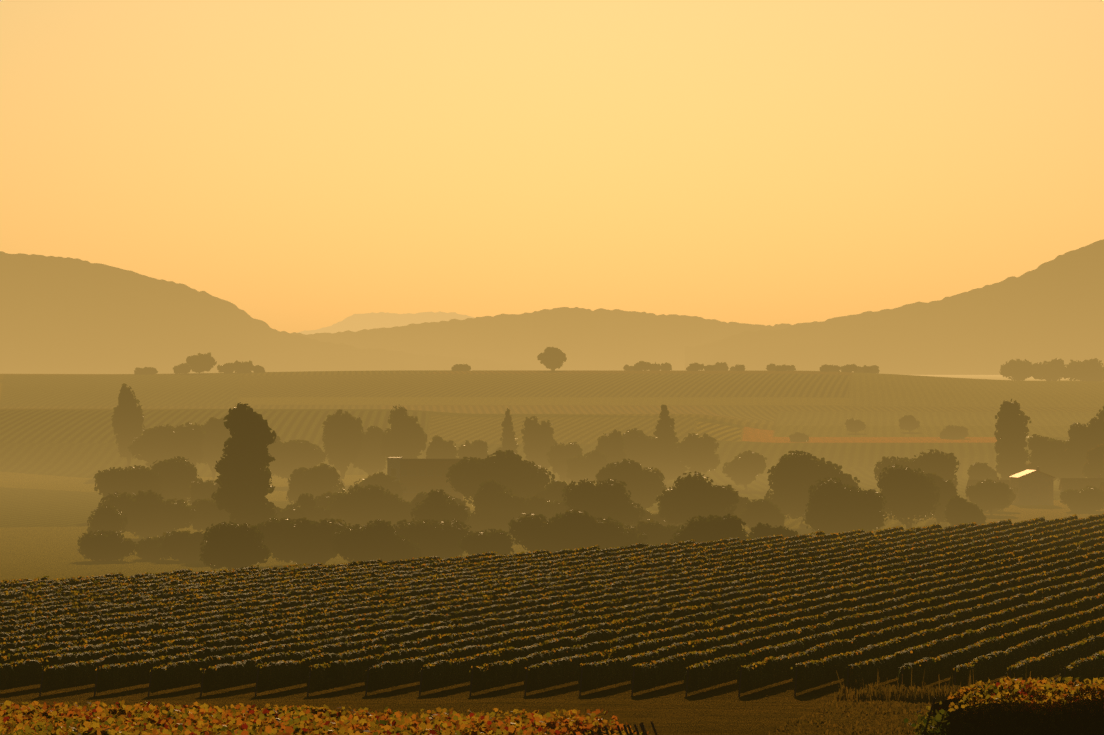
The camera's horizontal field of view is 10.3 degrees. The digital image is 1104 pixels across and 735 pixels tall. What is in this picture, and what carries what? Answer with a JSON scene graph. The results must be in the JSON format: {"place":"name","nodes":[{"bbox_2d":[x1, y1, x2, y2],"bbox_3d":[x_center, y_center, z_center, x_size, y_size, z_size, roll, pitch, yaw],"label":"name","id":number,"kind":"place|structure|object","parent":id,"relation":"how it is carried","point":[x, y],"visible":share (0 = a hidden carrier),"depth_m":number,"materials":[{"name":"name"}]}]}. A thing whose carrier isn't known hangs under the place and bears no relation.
{"place":"outdoors","nodes":[
{"label":"outdoors","id":0,"kind":"place"},
{"bbox_2d":[0,251,533,373],"bbox_3d":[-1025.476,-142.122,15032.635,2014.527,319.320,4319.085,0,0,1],"label":"hill","id":1,"kind":"structure","parent":0,"point":[62,315],"depth_m":14256.49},
{"bbox_2d":[298,311,473,334],"bbox_3d":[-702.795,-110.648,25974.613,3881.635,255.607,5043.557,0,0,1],"label":"mountain plateau","id":2,"kind":"structure","parent":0,"point":[358,322],"depth_m":25758.11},
{"bbox_2d":[290,307,791,370],"bbox_3d":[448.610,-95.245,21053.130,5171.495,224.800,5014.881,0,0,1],"label":"hill","id":3,"kind":"structure","parent":0,"point":[601,339],"depth_m":20177.98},
{"bbox_2d":[0,370,1103,734],"bbox_3d":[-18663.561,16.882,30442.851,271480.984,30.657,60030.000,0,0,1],"label":"terrain","id":4,"kind":"structure","parent":0,"point":[58,446],"depth_m":2031.93,"materials":[{"name":"brown soil"}]},
{"bbox_2d":[87,504,128,533],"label":"valley scrub","id":5,"kind":"object","parent":4,"relation":"on","point":[106,518],"visible":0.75,"depth_m":1068.03,"materials":[{"name":"green plant"}]},
{"bbox_2d":[77,530,140,561],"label":"thicket","id":6,"kind":"object","parent":4,"relation":"on","point":[109,545],"visible":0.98,"depth_m":970.73,"materials":[{"name":"green plant"}]},
{"bbox_2d":[111,383,144,467],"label":"tree","id":7,"kind":"object","parent":4,"relation":"on","point":[127,419],"visible":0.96,"depth_m":1746.87,"materials":[{"name":"green plant"}]},
{"bbox_2d":[93,465,163,498],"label":"round tree","id":8,"kind":"object","parent":4,"relation":"on","point":[135,479],"visible":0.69,"depth_m":1255.82,"materials":[{"name":"green plant"}]},
{"bbox_2d":[134,367,157,373],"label":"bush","id":9,"kind":"object","parent":4,"relation":"on","point":[148,370],"visible":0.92,"depth_m":3189.67,"materials":[{"name":"green plant"}]},
{"bbox_2d":[98,490,195,538],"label":"round tree","id":10,"kind":"object","parent":4,"relation":"on","point":[150,513],"visible":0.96,"depth_m":1115.21,"materials":[{"name":"green plant"}]},
{"bbox_2d":[136,536,170,559],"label":"thicket","id":11,"kind":"object","parent":4,"relation":"on","point":[149,548],"visible":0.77,"depth_m":982.60,"materials":[{"name":"green plant"}]},
{"bbox_2d":[127,422,205,468],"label":"round tree","id":12,"kind":"object","parent":4,"relation":"on","point":[150,446],"visible":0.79,"depth_m":1642.80,"materials":[{"name":"green plant"}]},
{"bbox_2d":[150,456,202,503],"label":"round tree","id":13,"kind":"object","parent":4,"relation":"on","point":[178,476],"visible":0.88,"depth_m":1274.19,"materials":[{"name":"green plant"}]},
{"bbox_2d":[173,363,190,373],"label":"round tree","id":14,"kind":"object","parent":4,"relation":"on","point":[183,368],"visible":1,"depth_m":3189.58,"materials":[{"name":"green plant"}]},
{"bbox_2d":[157,530,207,560],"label":"thicket","id":15,"kind":"object","parent":4,"relation":"on","point":[182,545],"visible":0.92,"depth_m":975.30,"materials":[{"name":"green plant"}]},
{"bbox_2d":[186,352,216,373],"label":"round tree","id":16,"kind":"object","parent":4,"relation":"on","point":[199,362],"visible":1,"depth_m":3186.80,"materials":[{"name":"green plant"}]},
{"bbox_2d":[189,479,220,505],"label":"round tree","id":17,"kind":"object","parent":4,"relation":"on","point":[201,489],"visible":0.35,"depth_m":1246.32,"materials":[{"name":"green plant"}]},
{"bbox_2d":[188,498,234,531],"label":"round tree","id":18,"kind":"object","parent":4,"relation":"on","point":[208,512],"visible":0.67,"depth_m":1124.87,"materials":[{"name":"green plant"}]},
{"bbox_2d":[193,416,231,478],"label":"round tree","id":19,"kind":"object","parent":4,"relation":"on","point":[217,435],"visible":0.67,"depth_m":1675.97,"materials":[{"name":"green plant"}]},
{"bbox_2d":[217,363,233,372],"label":"round tree","id":20,"kind":"object","parent":4,"relation":"on","point":[224,368],"visible":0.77,"depth_m":3188.77,"materials":[{"name":"green plant"}]},
{"bbox_2d":[199,521,271,569],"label":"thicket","id":21,"kind":"object","parent":4,"relation":"on","point":[234,546],"visible":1,"depth_m":889.81,"materials":[{"name":"green plant"}]},
{"bbox_2d":[230,360,253,372],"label":"round tree","id":22,"kind":"object","parent":4,"relation":"on","point":[240,367],"visible":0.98,"depth_m":3188.18,"materials":[{"name":"green plant"}]},
{"bbox_2d":[211,402,277,530],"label":"poplar tree","id":23,"kind":"object","parent":4,"relation":"on","point":[243,481],"visible":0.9,"depth_m":1055.09,"materials":[{"name":"green plant"}]},
{"bbox_2d":[251,365,264,372],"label":"round tree","id":24,"kind":"object","parent":4,"relation":"on","point":[257,369],"visible":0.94,"depth_m":3188.96,"materials":[{"name":"green plant"}]},
{"bbox_2d":[260,436,285,475],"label":"round tree","id":25,"kind":"object","parent":4,"relation":"on","point":[274,449],"visible":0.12,"depth_m":1594.85,"materials":[{"name":"green plant"}]},
{"bbox_2d":[272,505,304,520],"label":"tree","id":26,"kind":"object","parent":4,"relation":"on","point":[290,513],"visible":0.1,"depth_m":1115.96,"materials":[{"name":"green plant"}]},
{"bbox_2d":[272,439,325,483],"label":"round tree","id":27,"kind":"object","parent":4,"relation":"on","point":[298,454],"visible":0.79,"depth_m":1595.09,"materials":[{"name":"green plant"}]},
{"bbox_2d":[257,517,351,565],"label":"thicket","id":28,"kind":"object","parent":4,"relation":"on","point":[301,541],"visible":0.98,"depth_m":943.16,"materials":[{"name":"green plant"}]},
{"bbox_2d":[282,492,330,522],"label":"valley scrub","id":29,"kind":"object","parent":4,"relation":"on","point":[306,503],"visible":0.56,"depth_m":1127.79,"materials":[{"name":"green plant"}]},
{"bbox_2d":[286,463,344,503],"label":"round tree","id":30,"kind":"object","parent":4,"relation":"on","point":[322,478],"visible":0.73,"depth_m":1314.08,"materials":[{"name":"green plant"}]},
{"bbox_2d":[0,699,657,734],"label":"vine rows","id":31,"kind":"object","parent":4,"relation":"on","point":[117,718],"visible":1,"depth_m":162.45,"materials":[{"name":"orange plant"}]},
{"bbox_2d":[315,491,362,527],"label":"round tree","id":32,"kind":"object","parent":4,"relation":"on","point":[322,500],"visible":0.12,"depth_m":1154.27,"materials":[{"name":"green plant"}]},
{"bbox_2d":[322,409,364,484],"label":"round tree","id":33,"kind":"object","parent":4,"relation":"on","point":[342,438],"visible":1,"depth_m":1614.91,"materials":[{"name":"green plant"}]},
{"bbox_2d":[327,484,399,528],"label":"valley scrub","id":34,"kind":"object","parent":4,"relation":"on","point":[357,505],"visible":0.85,"depth_m":1137.40,"materials":[{"name":"green plant"}]},
{"bbox_2d":[351,426,385,475],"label":"round tree","id":35,"kind":"object","parent":4,"relation":"on","point":[371,459],"visible":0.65,"depth_m":1635.78,"materials":[{"name":"green plant"}]},
{"bbox_2d":[329,519,421,562],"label":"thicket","id":36,"kind":"object","parent":4,"relation":"on","point":[377,539],"visible":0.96,"depth_m":928.60,"materials":[{"name":"green plant"}]},
{"bbox_2d":[349,472,406,499],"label":"round tree","id":37,"kind":"object","parent":4,"relation":"on","point":[386,482],"visible":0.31,"depth_m":1295.58,"materials":[{"name":"green plant"}]},
{"bbox_2d":[378,404,426,459],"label":"round tree","id":38,"kind":"object","parent":4,"relation":"on","point":[404,437],"visible":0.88,"depth_m":1615.46,"materials":[{"name":"green plant"}]},
{"bbox_2d":[387,457,462,501],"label":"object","id":39,"kind":"structure","parent":4,"relation":"on","point":[415,476],"depth_m":1327.12,"materials":[{"name":"brown concrete"}]},
{"bbox_2d":[394,518,474,558],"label":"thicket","id":40,"kind":"object","parent":4,"relation":"on","point":[437,538],"visible":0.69,"depth_m":952.20,"materials":[{"name":"green plant"}]},
{"bbox_2d":[410,489,470,527],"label":"valley scrub","id":41,"kind":"object","parent":4,"relation":"on","point":[435,505],"visible":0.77,"depth_m":1051.19,"materials":[{"name":"green plant"}]},
{"bbox_2d":[410,491,470,517],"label":"round tree","id":42,"kind":"object","parent":4,"relation":"on","point":[420,497],"depth_m":1143.79,"materials":[{"name":"green plant"}]},
{"bbox_2d":[426,435,457,458],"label":"round tree","id":43,"kind":"object","parent":4,"relation":"on","point":[439,447],"visible":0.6,"depth_m":1574.75,"materials":[{"name":"green plant"}]},
{"bbox_2d":[451,364,470,370],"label":"tree","id":44,"kind":"object","parent":4,"relation":"on","point":[461,367],"visible":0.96,"depth_m":3186.25,"materials":[{"name":"green plant"}]},
{"bbox_2d":[457,439,491,459],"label":"round tree","id":45,"kind":"object","parent":4,"relation":"on","point":[477,448],"visible":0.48,"depth_m":1595.17,"materials":[{"name":"green plant"}]},
{"bbox_2d":[458,529,513,555],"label":"thicket","id":46,"kind":"object","parent":4,"relation":"on","point":[500,541],"visible":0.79,"depth_m":930.83,"materials":[{"name":"green plant"}]},
{"bbox_2d":[463,509,517,533],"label":"tree","id":47,"kind":"object","parent":4,"relation":"on","point":[480,520],"visible":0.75,"depth_m":1104.43,"materials":[{"name":"green plant"}]},
{"bbox_2d":[472,479,527,521],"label":"valley scrub","id":48,"kind":"object","parent":4,"relation":"on","point":[491,496],"visible":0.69,"depth_m":1116.92,"materials":[{"name":"green plant"}]},
{"bbox_2d":[446,450,554,505],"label":"round tree","id":49,"kind":"object","parent":4,"relation":"on","point":[513,472],"visible":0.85,"depth_m":1192.97,"materials":[{"name":"green plant"}]},
{"bbox_2d":[496,408,518,454],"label":"conifer tree","id":50,"kind":"object","parent":4,"relation":"on","point":[508,441],"visible":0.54,"depth_m":1676.14,"materials":[{"name":"green plant"}]},
{"bbox_2d":[521,415,557,470],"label":"round tree","id":51,"kind":"object","parent":4,"relation":"on","point":[539,441],"visible":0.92,"depth_m":1674.54,"materials":[{"name":"green plant"}]},
{"bbox_2d":[508,510,594,552],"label":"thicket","id":52,"kind":"object","parent":4,"relation":"on","point":[531,534],"visible":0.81,"depth_m":942.22,"materials":[{"name":"green plant"}]},
{"bbox_2d":[0,513,1103,696],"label":"vineyard","id":53,"kind":"object","parent":4,"relation":"on","point":[993,600],"visible":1,"depth_m":384.24,"materials":[{"name":"green plant"}]},
{"bbox_2d":[537,347,566,370],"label":"round tree","id":54,"kind":"object","parent":4,"relation":"on","point":[552,358],"visible":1,"depth_m":3173.61,"materials":[{"name":"green plant"}]},
{"bbox_2d":[537,500,568,521],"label":"tree","id":55,"kind":"object","parent":4,"relation":"on","point":[551,510],"visible":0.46,"depth_m":1122.94,"materials":[{"name":"green plant"}]},
{"bbox_2d":[536,480,571,510],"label":"round tree","id":56,"kind":"object","parent":4,"relation":"on","point":[553,492],"visible":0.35,"depth_m":1174.56,"materials":[{"name":"green plant"}]},
{"bbox_2d":[546,442,582,484],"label":"round tree","id":57,"kind":"object","parent":4,"relation":"on","point":[560,454],"visible":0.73,"depth_m":1594.22,"materials":[{"name":"green plant"}]},
{"bbox_2d":[566,449,608,482],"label":"round tree","id":58,"kind":"object","parent":4,"relation":"on","point":[588,467],"visible":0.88,"depth_m":1553.52,"materials":[{"name":"green plant"}]},
{"bbox_2d":[562,479,644,527],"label":"tree","id":59,"kind":"object","parent":4,"relation":"on","point":[607,499],"visible":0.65,"depth_m":1057.29,"materials":[{"name":"green plant"}]},
{"bbox_2d":[593,429,626,463],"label":"round tree","id":60,"kind":"object","parent":4,"relation":"on","point":[611,445],"visible":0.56,"depth_m":1594.39,"materials":[{"name":"green plant"}]},
{"bbox_2d":[572,516,650,548],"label":"thicket","id":61,"kind":"object","parent":4,"relation":"on","point":[605,534],"visible":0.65,"depth_m":939.11,"materials":[{"name":"green plant"}]},
{"bbox_2d":[595,459,667,510],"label":"round tree","id":62,"kind":"object","parent":4,"relation":"on","point":[647,487],"visible":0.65,"depth_m":1251.82,"materials":[{"name":"green plant"}]},
{"bbox_2d":[622,428,657,469],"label":"round tree","id":63,"kind":"object","parent":4,"relation":"on","point":[637,447],"visible":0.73,"depth_m":1641.28,"materials":[{"name":"green plant"}]},
{"bbox_2d":[634,361,652,370],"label":"tree crest row","id":64,"kind":"object","parent":4,"relation":"on","point":[645,366],"visible":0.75,"depth_m":3213.64,"materials":[{"name":"green plant"}]},
{"bbox_2d":[630,510,672,527],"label":"tree","id":65,"kind":"object","parent":4,"relation":"on","point":[648,516],"visible":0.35,"depth_m":1108.95,"materials":[{"name":"green plant"}]},
{"bbox_2d":[627,518,684,545],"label":"thicket","id":66,"kind":"object","parent":4,"relation":"on","point":[656,533],"visible":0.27,"depth_m":975.16,"materials":[{"name":"green plant"}]},
{"bbox_2d":[650,405,692,482],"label":"conifer tree","id":67,"kind":"object","parent":4,"relation":"on","point":[670,465],"visible":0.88,"depth_m":1643.19,"materials":[{"name":"green plant"}]},
{"bbox_2d":[686,363,704,370],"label":"tree crest row","id":68,"kind":"object","parent":4,"relation":"on","point":[694,367],"visible":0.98,"depth_m":3180.50,"materials":[{"name":"green plant"}]},
{"bbox_2d":[656,471,738,526],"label":"tree","id":69,"kind":"object","parent":4,"relation":"on","point":[687,498],"visible":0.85,"depth_m":1072.84,"materials":[{"name":"green plant"}]},
{"bbox_2d":[677,433,719,475],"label":"round tree","id":70,"kind":"object","parent":4,"relation":"on","point":[699,455],"visible":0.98,"depth_m":1642.83,"materials":[{"name":"green plant"}]},
{"bbox_2d":[668,514,754,543],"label":"thicket","id":71,"kind":"object","parent":4,"relation":"on","point":[710,527],"visible":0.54,"depth_m":890.48,"materials":[{"name":"green plant"}]},
{"bbox_2d":[721,485,749,520],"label":"round tree","id":72,"kind":"object","parent":4,"relation":"on","point":[742,502],"visible":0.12,"depth_m":1143.86,"materials":[{"name":"green plant"}]},
{"bbox_2d":[722,450,766,489],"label":"round tree","id":73,"kind":"object","parent":4,"relation":"on","point":[745,468],"visible":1,"depth_m":1553.54,"materials":[{"name":"green plant"}]},
{"bbox_2d":[739,499,784,529],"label":"round tree","id":74,"kind":"object","parent":4,"relation":"on","point":[756,512],"visible":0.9,"depth_m":1123.39,"materials":[{"name":"green plant"}]},
{"bbox_2d":[748,522,797,538],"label":"thicket","id":75,"kind":"object","parent":4,"relation":"on","point":[760,529],"visible":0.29,"depth_m":908.78,"materials":[{"name":"green plant"}]},
{"bbox_2d":[789,432,809,441],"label":"tree","id":76,"kind":"object","parent":4,"relation":"on","point":[797,436],"visible":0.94,"depth_m":1952.18,"materials":[{"name":"green plant"}]},
{"bbox_2d":[764,450,859,526],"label":"round tree","id":77,"kind":"object","parent":4,"relation":"on","point":[794,477],"visible":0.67,"depth_m":1191.49,"materials":[{"name":"green plant"}]},
{"bbox_2d":[803,477,887,534],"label":"tree","id":78,"kind":"object","parent":4,"relation":"on","point":[838,507],"visible":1,"depth_m":1064.64,"materials":[{"name":"green plant"}]},
{"bbox_2d":[842,364,856,371],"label":"tree crest row","id":79,"kind":"object","parent":4,"relation":"on","point":[849,368],"visible":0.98,"depth_m":3187.71,"materials":[{"name":"green plant"}]},
{"bbox_2d":[845,418,865,432],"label":"tree","id":80,"kind":"object","parent":4,"relation":"on","point":[853,425],"visible":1,"depth_m":2092.59,"materials":[{"name":"green plant"}]},
{"bbox_2d":[876,464,940,528],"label":"round tree","id":81,"kind":"object","parent":4,"relation":"on","point":[909,493],"visible":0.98,"depth_m":1135.45,"materials":[{"name":"green plant"}]},
{"bbox_2d":[898,415,919,431],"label":"tree","id":82,"kind":"object","parent":4,"relation":"on","point":[909,423],"visible":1,"depth_m":2112.46,"materials":[{"name":"green plant"}]},
{"bbox_2d":[874,449,959,487],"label":"round tree","id":83,"kind":"object","parent":4,"relation":"on","point":[941,464],"visible":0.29,"depth_m":1340.27,"materials":[{"name":"green plant"}]},
{"bbox_2d":[769,664,1073,734],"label":"meadow grass","id":84,"kind":"structure","parent":4,"relation":"on","point":[876,699],"depth_m":277.56,"materials":[{"name":"brown plant"}]},
{"bbox_2d":[924,473,957,523],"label":"round tree","id":85,"kind":"object","parent":4,"relation":"on","point":[948,489],"visible":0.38,"depth_m":1193.43,"materials":[{"name":"green plant"}]},
{"bbox_2d":[940,425,968,438],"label":"tree","id":86,"kind":"object","parent":4,"relation":"on","point":[952,431],"visible":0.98,"depth_m":2001.30,"materials":[{"name":"green plant"}]},
{"bbox_2d":[944,495,986,526],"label":"tree","id":87,"kind":"object","parent":4,"relation":"on","point":[958,510],"visible":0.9,"depth_m":1142.87,"materials":[{"name":"green plant"}]},
{"bbox_2d":[967,462,996,479],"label":"round tree","id":88,"kind":"object","parent":4,"relation":"on","point":[980,471],"visible":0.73,"depth_m":1491.64,"materials":[{"name":"green plant"}]},
{"bbox_2d":[965,477,1009,500],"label":"village house","id":89,"kind":"structure","parent":4,"relation":"on","point":[971,482],"depth_m":1427.29,"materials":[{"name":"paint"}]},
{"bbox_2d":[965,478,1011,514],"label":"round tree","id":90,"kind":"object","parent":4,"relation":"on","point":[989,495],"visible":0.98,"depth_m":1291.36,"materials":[{"name":"green plant"}]},
{"bbox_2d":[987,488,1015,510],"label":"tree","id":91,"kind":"object","parent":4,"relation":"on","point":[1012,498],"visible":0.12,"depth_m":1323.25,"materials":[{"name":"green plant"}]},
{"bbox_2d":[904,676,1103,734],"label":"vine block","id":92,"kind":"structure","parent":4,"relation":"on","point":[1020,706],"depth_m":181.45,"materials":[{"name":"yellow plant"}]},
{"bbox_2d":[994,399,1030,479],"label":"poplar tree","id":93,"kind":"object","parent":4,"relation":"on","point":[1011,434],"visible":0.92,"depth_m":1541.07,"materials":[{"name":"green plant"}]},
{"bbox_2d":[999,359,1034,380],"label":"tree","id":94,"kind":"object","parent":4,"relation":"on","point":[1019,370],"visible":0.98,"depth_m":3486.13,"materials":[{"name":"green plant"}]},
{"bbox_2d":[1009,467,1054,504],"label":"village house","id":95,"kind":"structure","parent":4,"relation":"on","point":[1031,487],"depth_m":1384.31,"materials":[{"name":"paint"}]},
{"bbox_2d":[1017,459,1059,481],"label":"round tree","id":96,"kind":"object","parent":4,"relation":"on","point":[1047,467],"visible":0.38,"depth_m":1541.81,"materials":[{"name":"green plant"}]},
{"bbox_2d":[1027,434,1066,469],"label":"round tree","id":97,"kind":"object","parent":4,"relation":"on","point":[1043,448],"visible":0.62,"depth_m":1551.02,"materials":[{"name":"green plant"}]},
{"bbox_2d":[1032,359,1065,380],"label":"tree","id":98,"kind":"object","parent":4,"relation":"on","point":[1049,370],"visible":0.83,"depth_m":3502.77,"materials":[{"name":"green plant"}]},
{"bbox_2d":[1066,422,1092,477],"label":"round tree","id":99,"kind":"object","parent":4,"relation":"on","point":[1079,440],"visible":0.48,"depth_m":1549.98,"materials":[{"name":"green plant"}]},
{"bbox_2d":[1059,358,1103,380],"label":"tree","id":100,"kind":"object","parent":4,"relation":"on","point":[1089,370],"visible":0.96,"depth_m":3483.99,"materials":[{"name":"green plant"}]},
{"bbox_2d":[1059,475,1103,500],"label":"village house","id":101,"kind":"structure","parent":4,"relation":"on","point":[1072,483],"depth_m":1415.91,"materials":[{"name":"paint"}]},
{"bbox_2d":[1060,485,1103,511],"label":"tree","id":102,"kind":"object","parent":4,"relation":"on","point":[1090,498],"visible":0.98,"depth_m":1321.90,"materials":[{"name":"green plant"}]},
{"bbox_2d":[1087,406,1103,448],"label":"round tree","id":103,"kind":"object","parent":4,"relation":"on","point":[1097,428],"visible":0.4,"depth_m":1550.39,"materials":[{"name":"green plant"}]},
{"bbox_2d":[0,0,1103,332],"label":"sky","id":104,"kind":"structure","parent":0,"point":[298,165],"materials":[{"name":"orange"}]},
{"bbox_2d":[685,239,1103,374],"bbox_3d":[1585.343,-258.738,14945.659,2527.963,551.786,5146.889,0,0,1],"label":"hill","id":105,"kind":"structure","parent":0,"point":[1049,310],"depth_m":14295.57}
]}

